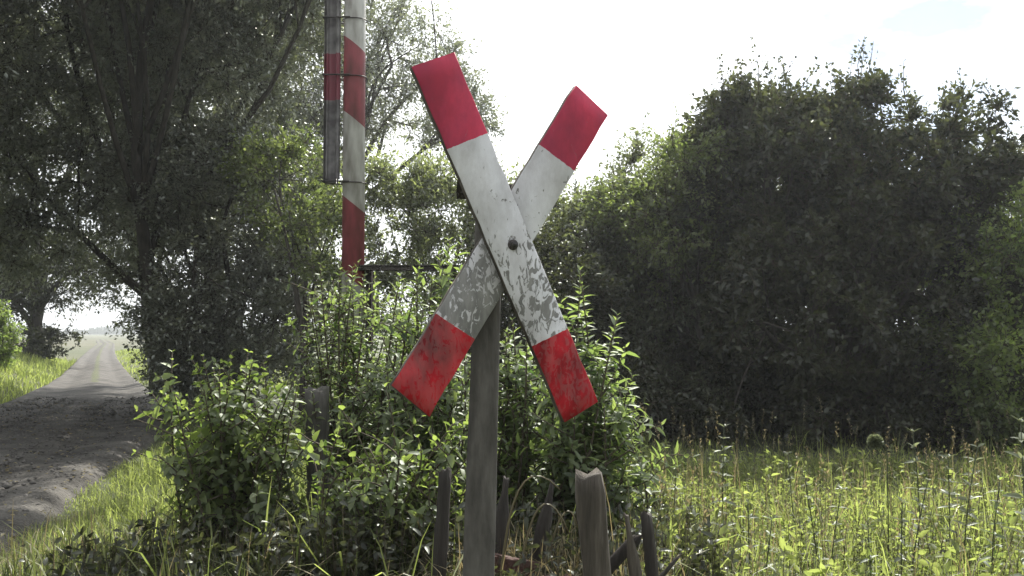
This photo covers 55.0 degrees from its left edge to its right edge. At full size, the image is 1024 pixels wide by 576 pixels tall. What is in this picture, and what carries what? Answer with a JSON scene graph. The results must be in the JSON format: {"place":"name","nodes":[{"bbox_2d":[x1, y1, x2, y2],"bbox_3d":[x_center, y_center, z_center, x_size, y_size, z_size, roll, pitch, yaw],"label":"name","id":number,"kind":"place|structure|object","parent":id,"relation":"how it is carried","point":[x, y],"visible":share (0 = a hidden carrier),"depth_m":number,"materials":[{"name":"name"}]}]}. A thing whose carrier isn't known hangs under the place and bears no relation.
{"place":"outdoors","nodes":[
{"label":"outdoors","id":0,"kind":"place"},
{"bbox_2d":[0,339,166,555],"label":"gravel track","id":1,"kind":"structure","parent":0,"point":[100,372],"depth_m":14.99,"materials":[{"name":"grey gravel"}]},
{"bbox_2d":[115,348,458,391],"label":"field grass","id":2,"kind":"structure","parent":0,"point":[125,353],"depth_m":48.27,"materials":[{"name":"green plant"}]},
{"bbox_2d":[13,321,904,331],"bbox_3d":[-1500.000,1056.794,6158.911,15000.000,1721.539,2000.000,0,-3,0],"label":"hills","id":3,"kind":"structure","parent":0,"point":[75,327],"depth_m":5694.92,"materials":[{"name":"grey"}]},
{"bbox_2d":[0,334,1023,565],"bbox_3d":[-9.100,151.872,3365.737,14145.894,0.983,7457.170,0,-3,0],"label":"ground","id":4,"kind":"structure","parent":0,"point":[88,343],"depth_m":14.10,"materials":[{"name":"green plant"}]},
{"bbox_2d":[0,36,25,81],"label":"roadside tree","id":5,"kind":"object","parent":4,"relation":"on","point":[14,76],"visible":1,"depth_m":14.75,"materials":[{"name":"green plant"}]},
{"bbox_2d":[0,299,27,371],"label":"bank bush","id":6,"kind":"object","parent":4,"relation":"on","point":[7,354],"visible":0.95,"depth_m":32.95,"materials":[{"name":"green plant"}]},
{"bbox_2d":[0,350,76,402],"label":"bank grass","id":7,"kind":"structure","parent":4,"relation":"on","point":[41,363],"depth_m":33.32,"materials":[{"name":"green plant"}]},
{"bbox_2d":[0,319,88,362],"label":"field edge bush","id":8,"kind":"object","parent":4,"relation":"on","point":[37,339],"visible":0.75,"depth_m":45.59,"materials":[{"name":"green plant"}]},
{"bbox_2d":[0,0,98,172],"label":"verge tree","id":9,"kind":"object","parent":4,"relation":"on","point":[35,61],"visible":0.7,"depth_m":20.30,"materials":[{"name":"green plant"}]},
{"bbox_2d":[0,30,138,357],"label":"track side tree","id":10,"kind":"object","parent":4,"relation":"on","point":[19,303],"visible":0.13,"depth_m":46.65,"materials":[{"name":"green plant"}]},
{"bbox_2d":[0,0,298,397],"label":"overhanging tree","id":11,"kind":"object","parent":4,"relation":"on","point":[22,229],"visible":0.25,"depth_m":22.35,"materials":[{"name":"green plant"}]},
{"bbox_2d":[0,0,368,411],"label":"tall roadside tree","id":12,"kind":"object","parent":4,"relation":"on","point":[261,77],"visible":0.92,"depth_m":19.47,"materials":[{"name":"green plant"}]},
{"bbox_2d":[126,17,322,334],"bbox_3d":[-10.391,-4.434,34.151,8.437,15.506,8.107,0,-3,0],"label":"airy tree","id":13,"kind":"object","parent":4,"relation":"on","point":[248,99],"visible":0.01,"depth_m":34.78,"materials":[{"name":"green plant"}]},
{"bbox_2d":[131,349,334,558],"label":"leafy shrub","id":14,"kind":"object","parent":4,"relation":"on","point":[218,487],"visible":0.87,"depth_m":5.39,"materials":[{"name":"green plant"}]},
{"bbox_2d":[81,90,391,414],"bbox_3d":[-5.484,-0.655,19.848,6.914,7.102,4.817,-2,-3,40],"label":"hedgerow bush","id":15,"kind":"object","parent":4,"relation":"on","point":[172,322],"visible":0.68,"depth_m":18.75,"materials":[{"name":"green plant"}]},
{"bbox_2d":[211,118,373,424],"bbox_3d":[-3.756,-0.218,16.824,2.487,5.484,3.486,1,-3,-24],"label":"sunlit bush","id":16,"kind":"object","parent":4,"relation":"on","point":[253,169],"visible":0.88,"depth_m":16.80,"materials":[{"name":"green plant"}]},
{"bbox_2d":[305,386,329,514],"bbox_3d":[-1.178,1.213,5.953,0.160,1.231,0.130,0,-3,0],"label":"short post","id":17,"kind":"object","parent":4,"relation":"on","point":[321,393],"visible":0.45,"depth_m":5.91,"materials":[{"name":"wood"}]},
{"bbox_2d":[261,255,432,514],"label":"leafy shrub","id":18,"kind":"object","parent":4,"relation":"on","point":[352,367],"visible":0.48,"depth_m":6.31,"materials":[{"name":"green plant"}]},
{"bbox_2d":[227,0,518,359],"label":"feathery tree","id":19,"kind":"object","parent":4,"relation":"on","point":[374,57],"visible":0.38,"depth_m":29.54,"materials":[{"name":"green plant"}]},
{"bbox_2d":[18,475,744,575],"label":"verge herbs","id":20,"kind":"object","parent":4,"relation":"on","point":[280,540],"visible":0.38,"depth_m":4.54,"materials":[{"name":"green plant"}]},
{"bbox_2d":[321,0,458,486],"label":"railway barrier","id":21,"kind":"object","parent":4,"relation":"on","point":[353,182],"visible":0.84,"depth_m":7.20,"materials":[{"name":"metal"}]},
{"bbox_2d":[284,382,522,575],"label":"leafy shrub","id":22,"kind":"object","parent":4,"relation":"on","point":[380,485],"visible":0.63,"depth_m":4.73,"materials":[{"name":"green plant"}]},
{"bbox_2d":[0,416,807,575],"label":"verge grass","id":23,"kind":"structure","parent":4,"relation":"on","point":[149,471],"depth_m":5.62,"materials":[{"name":"green plant"}]},
{"bbox_2d":[327,235,499,524],"bbox_3d":[-0.521,0.738,5.818,1.266,2.136,1.236,-1,-3,27],"label":"leafy shrub","id":24,"kind":"object","parent":4,"relation":"on","point":[447,408],"visible":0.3,"depth_m":5.66,"materials":[{"name":"green plant"}]},
{"bbox_2d":[430,467,450,575],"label":"wooden stake","id":25,"kind":"object","parent":4,"relation":"on","point":[441,542],"visible":0.99,"depth_m":4.15,"materials":[{"name":"grey wood"}]},
{"bbox_2d":[318,124,585,360],"bbox_3d":[-0.901,-0.185,17.247,4.938,5.397,3.127,0,-3,0],"label":"pale willow bush","id":26,"kind":"object","parent":4,"relation":"on","point":[422,187],"visible":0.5,"depth_m":16.89,"materials":[{"name":"green plant"}]},
{"bbox_2d":[14,324,898,333],"bbox_3d":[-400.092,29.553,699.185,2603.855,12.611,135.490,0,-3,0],"label":"woodland","id":27,"kind":"object","parent":4,"relation":"on","point":[100,330],"visible":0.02,"depth_m":642.71,"materials":[{"name":"green plant"}]},
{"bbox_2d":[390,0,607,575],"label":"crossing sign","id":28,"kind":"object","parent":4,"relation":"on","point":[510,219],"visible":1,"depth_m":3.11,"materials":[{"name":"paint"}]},
{"bbox_2d":[495,476,509,553],"bbox_3d":[-0.076,1.188,4.247,0.134,0.749,0.080,0,-3,0],"label":"wooden stake","id":29,"kind":"object","parent":4,"relation":"on","point":[502,512],"visible":0.62,"depth_m":4.23,"materials":[{"name":"grey wood"}]},
{"bbox_2d":[441,317,585,529],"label":"leafy shrub","id":30,"kind":"object","parent":4,"relation":"on","point":[512,422],"visible":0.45,"depth_m":5.40,"materials":[{"name":"green plant"}]},
{"bbox_2d":[501,475,559,569],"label":"dry stem","id":31,"kind":"object","parent":4,"relation":"on","point":[509,518],"visible":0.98,"depth_m":4.01,"materials":[{"name":"plant"}]},
{"bbox_2d":[530,479,554,573],"bbox_3d":[0.095,1.198,4.302,0.187,0.722,0.063,0,-3,0],"label":"wooden stake","id":32,"kind":"object","parent":4,"relation":"on","point":[544,520],"visible":0.73,"depth_m":4.29,"materials":[{"name":"grey wood"}]},
{"bbox_2d":[521,503,569,558],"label":"dry stem","id":33,"kind":"object","parent":4,"relation":"on","point":[530,525],"visible":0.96,"depth_m":4.11,"materials":[{"name":"green plant"}]},
{"bbox_2d":[542,510,577,574],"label":"dry stem","id":34,"kind":"object","parent":4,"relation":"on","point":[557,525],"visible":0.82,"depth_m":4.21,"materials":[{"name":"green plant"}]},
{"bbox_2d":[444,206,688,447],"bbox_3d":[0.697,0.666,14.786,3.851,3.883,4.061,0,-3,0],"label":"thicket bush","id":35,"kind":"object","parent":4,"relation":"on","point":[595,275],"visible":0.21,"depth_m":13.99,"materials":[{"name":"green plant"}]},
{"bbox_2d":[575,467,610,575],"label":"wooden stake","id":36,"kind":"object","parent":4,"relation":"on","point":[590,500],"visible":1,"depth_m":3.72,"materials":[{"name":"grey wood"}]},
{"bbox_2d":[505,264,699,539],"bbox_3d":[0.479,0.806,5.279,1.036,1.854,1.043,0,-3,0],"label":"leafy shrub","id":37,"kind":"object","parent":4,"relation":"on","point":[596,437],"visible":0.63,"depth_m":5.09,"materials":[{"name":"green plant"}]},
{"bbox_2d":[610,534,641,574],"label":"wooden stake","id":38,"kind":"object","parent":4,"relation":"on","point":[618,556],"visible":0.63,"depth_m":3.90,"materials":[{"name":"grey wood"}]},
{"bbox_2d":[624,512,641,575],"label":"wooden stake","id":39,"kind":"object","parent":4,"relation":"on","point":[634,565],"visible":1,"depth_m":3.80,"materials":[{"name":"grey wood"}]},
{"bbox_2d":[499,99,784,443],"bbox_3d":[2.019,-0.324,16.163,5.256,5.883,4.997,1,-3,-25],"label":"thicket bush","id":40,"kind":"object","parent":4,"relation":"on","point":[620,261],"visible":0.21,"depth_m":15.18,"materials":[{"name":"green plant"}]},
{"bbox_2d":[640,511,658,575],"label":"wooden stake","id":41,"kind":"object","parent":4,"relation":"on","point":[650,556],"visible":0.99,"depth_m":3.84,"materials":[{"name":"grey wood"}]},
{"bbox_2d":[571,110,767,431],"bbox_3d":[2.260,-0.106,14.932,3.345,4.978,2.286,-2,-4,43],"label":"thicket bush","id":42,"kind":"object","parent":4,"relation":"on","point":[672,149],"visible":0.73,"depth_m":14.66,"materials":[{"name":"green plant"}]},
{"bbox_2d":[658,553,681,575],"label":"wooden stake","id":43,"kind":"object","parent":4,"relation":"on","point":[669,566],"visible":1,"depth_m":3.75,"materials":[{"name":"grey wood"}]},
{"bbox_2d":[667,464,681,524],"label":"tall weed","id":44,"kind":"object","parent":4,"relation":"on","point":[674,467],"visible":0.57,"depth_m":6.55,"materials":[{"name":"green plant"}]},
{"bbox_2d":[689,509,705,545],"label":"tall weed","id":45,"kind":"object","parent":4,"relation":"on","point":[694,513],"visible":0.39,"depth_m":4.85,"materials":[{"name":"green plant"}]},
{"bbox_2d":[709,423,735,525],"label":"tall weed","id":46,"kind":"object","parent":4,"relation":"on","point":[725,474],"visible":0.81,"depth_m":6.35,"materials":[{"name":"green plant"}]},
{"bbox_2d":[739,498,758,573],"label":"tall weed","id":47,"kind":"object","parent":4,"relation":"on","point":[749,557],"visible":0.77,"depth_m":5.16,"materials":[{"name":"green plant"}]},
{"bbox_2d":[754,515,778,575],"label":"tall weed","id":48,"kind":"object","parent":4,"relation":"on","point":[765,550],"visible":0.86,"depth_m":4.65,"materials":[{"name":"green plant"}]},
{"bbox_2d":[784,451,796,529],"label":"tall weed","id":49,"kind":"object","parent":4,"relation":"on","point":[790,488],"visible":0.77,"depth_m":6.95,"materials":[{"name":"green plant"}]},
{"bbox_2d":[582,208,1023,429],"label":"thicket bush","id":50,"kind":"object","parent":4,"relation":"on","point":[778,322],"visible":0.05,"depth_m":16.91,"materials":[{"name":"green plant"}]},
{"bbox_2d":[800,470,824,561],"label":"tall weed","id":51,"kind":"object","parent":4,"relation":"on","point":[811,520],"visible":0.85,"depth_m":5.56,"materials":[{"name":"green plant"}]},
{"bbox_2d":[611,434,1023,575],"bbox_3d":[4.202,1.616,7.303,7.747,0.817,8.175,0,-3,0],"label":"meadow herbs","id":52,"kind":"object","parent":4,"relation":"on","point":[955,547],"visible":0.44,"depth_m":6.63,"materials":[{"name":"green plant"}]},
{"bbox_2d":[633,36,1023,455],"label":"thicket bush","id":53,"kind":"object","parent":4,"relation":"on","point":[836,153],"visible":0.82,"depth_m":13.69,"materials":[{"name":"green plant"}]},
{"bbox_2d":[821,485,847,575],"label":"tall weed","id":54,"kind":"object","parent":4,"relation":"on","point":[836,540],"visible":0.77,"depth_m":5.33,"materials":[{"name":"green plant"}]},
{"bbox_2d":[860,524,877,575],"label":"tall weed","id":55,"kind":"object","parent":4,"relation":"on","point":[870,556],"visible":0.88,"depth_m":4.55,"materials":[{"name":"green plant"}]},
{"bbox_2d":[867,433,889,559],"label":"seed head stalk","id":56,"kind":"object","parent":4,"relation":"on","point":[875,442],"visible":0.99,"depth_m":5.85,"materials":[{"name":"green plant"}]},
{"bbox_2d":[893,497,908,575],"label":"tall weed","id":57,"kind":"object","parent":4,"relation":"on","point":[901,557],"visible":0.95,"depth_m":4.85,"materials":[{"name":"green plant"}]},
{"bbox_2d":[903,428,932,555],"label":"tall weed","id":58,"kind":"object","parent":4,"relation":"on","point":[923,488],"visible":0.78,"depth_m":5.84,"materials":[{"name":"green plant"}]},
{"bbox_2d":[906,478,930,573],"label":"tall weed","id":59,"kind":"object","parent":4,"relation":"on","point":[920,517],"visible":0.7,"depth_m":5.15,"materials":[{"name":"green plant"}]},
{"bbox_2d":[937,454,959,559],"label":"tall weed","id":60,"kind":"object","parent":4,"relation":"on","point":[949,493],"visible":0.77,"depth_m":5.76,"materials":[{"name":"green plant"}]},
{"bbox_2d":[884,126,1023,458],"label":"thicket bush","id":61,"kind":"object","parent":4,"relation":"on","point":[994,404],"visible":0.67,"depth_m":12.84,"materials":[{"name":"green plant"}]},
{"bbox_2d":[952,443,984,557],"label":"tall weed","id":62,"kind":"object","parent":4,"relation":"on","point":[962,509],"visible":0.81,"depth_m":5.66,"materials":[{"name":"green plant"}]},
{"bbox_2d":[953,126,1023,298],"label":"thicket bush","id":63,"kind":"object","parent":4,"relation":"on","point":[989,155],"depth_m":19.88,"materials":[{"name":"green plant"}]},
{"bbox_2d":[974,475,1007,574],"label":"tall weed","id":64,"kind":"object","parent":4,"relation":"on","point":[987,562],"visible":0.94,"depth_m":4.96,"materials":[{"name":"green plant"}]},
{"bbox_2d":[1002,415,1023,575],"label":"tall weed","id":65,"kind":"object","parent":4,"relation":"on","point":[1020,456],"visible":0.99,"depth_m":4.57,"materials":[{"name":"green plant"}]},
{"bbox_2d":[4,0,1023,326],"label":"sky","id":66,"kind":"structure","parent":0,"point":[632,58],"materials":[{"name":"white"}]},
{"bbox_2d":[603,398,1023,575],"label":"meadow grass","id":67,"kind":"structure","parent":0,"point":[909,524],"depth_m":6.92,"materials":[{"name":"green plant"}]},
{"bbox_3d":[-0.075,1.246,4.118,0.245,0.079,0.121,1,-3,9],"label":"brick","id":68,"kind":"object","parent":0,"visible":0},
{"bbox_2d":[495,553,540,575],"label":"brick","id":69,"kind":"object","parent":68,"relation":"on","point":[510,561],"visible":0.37,"depth_m":4.08,"materials":[{"name":"red brick"}]}
]}

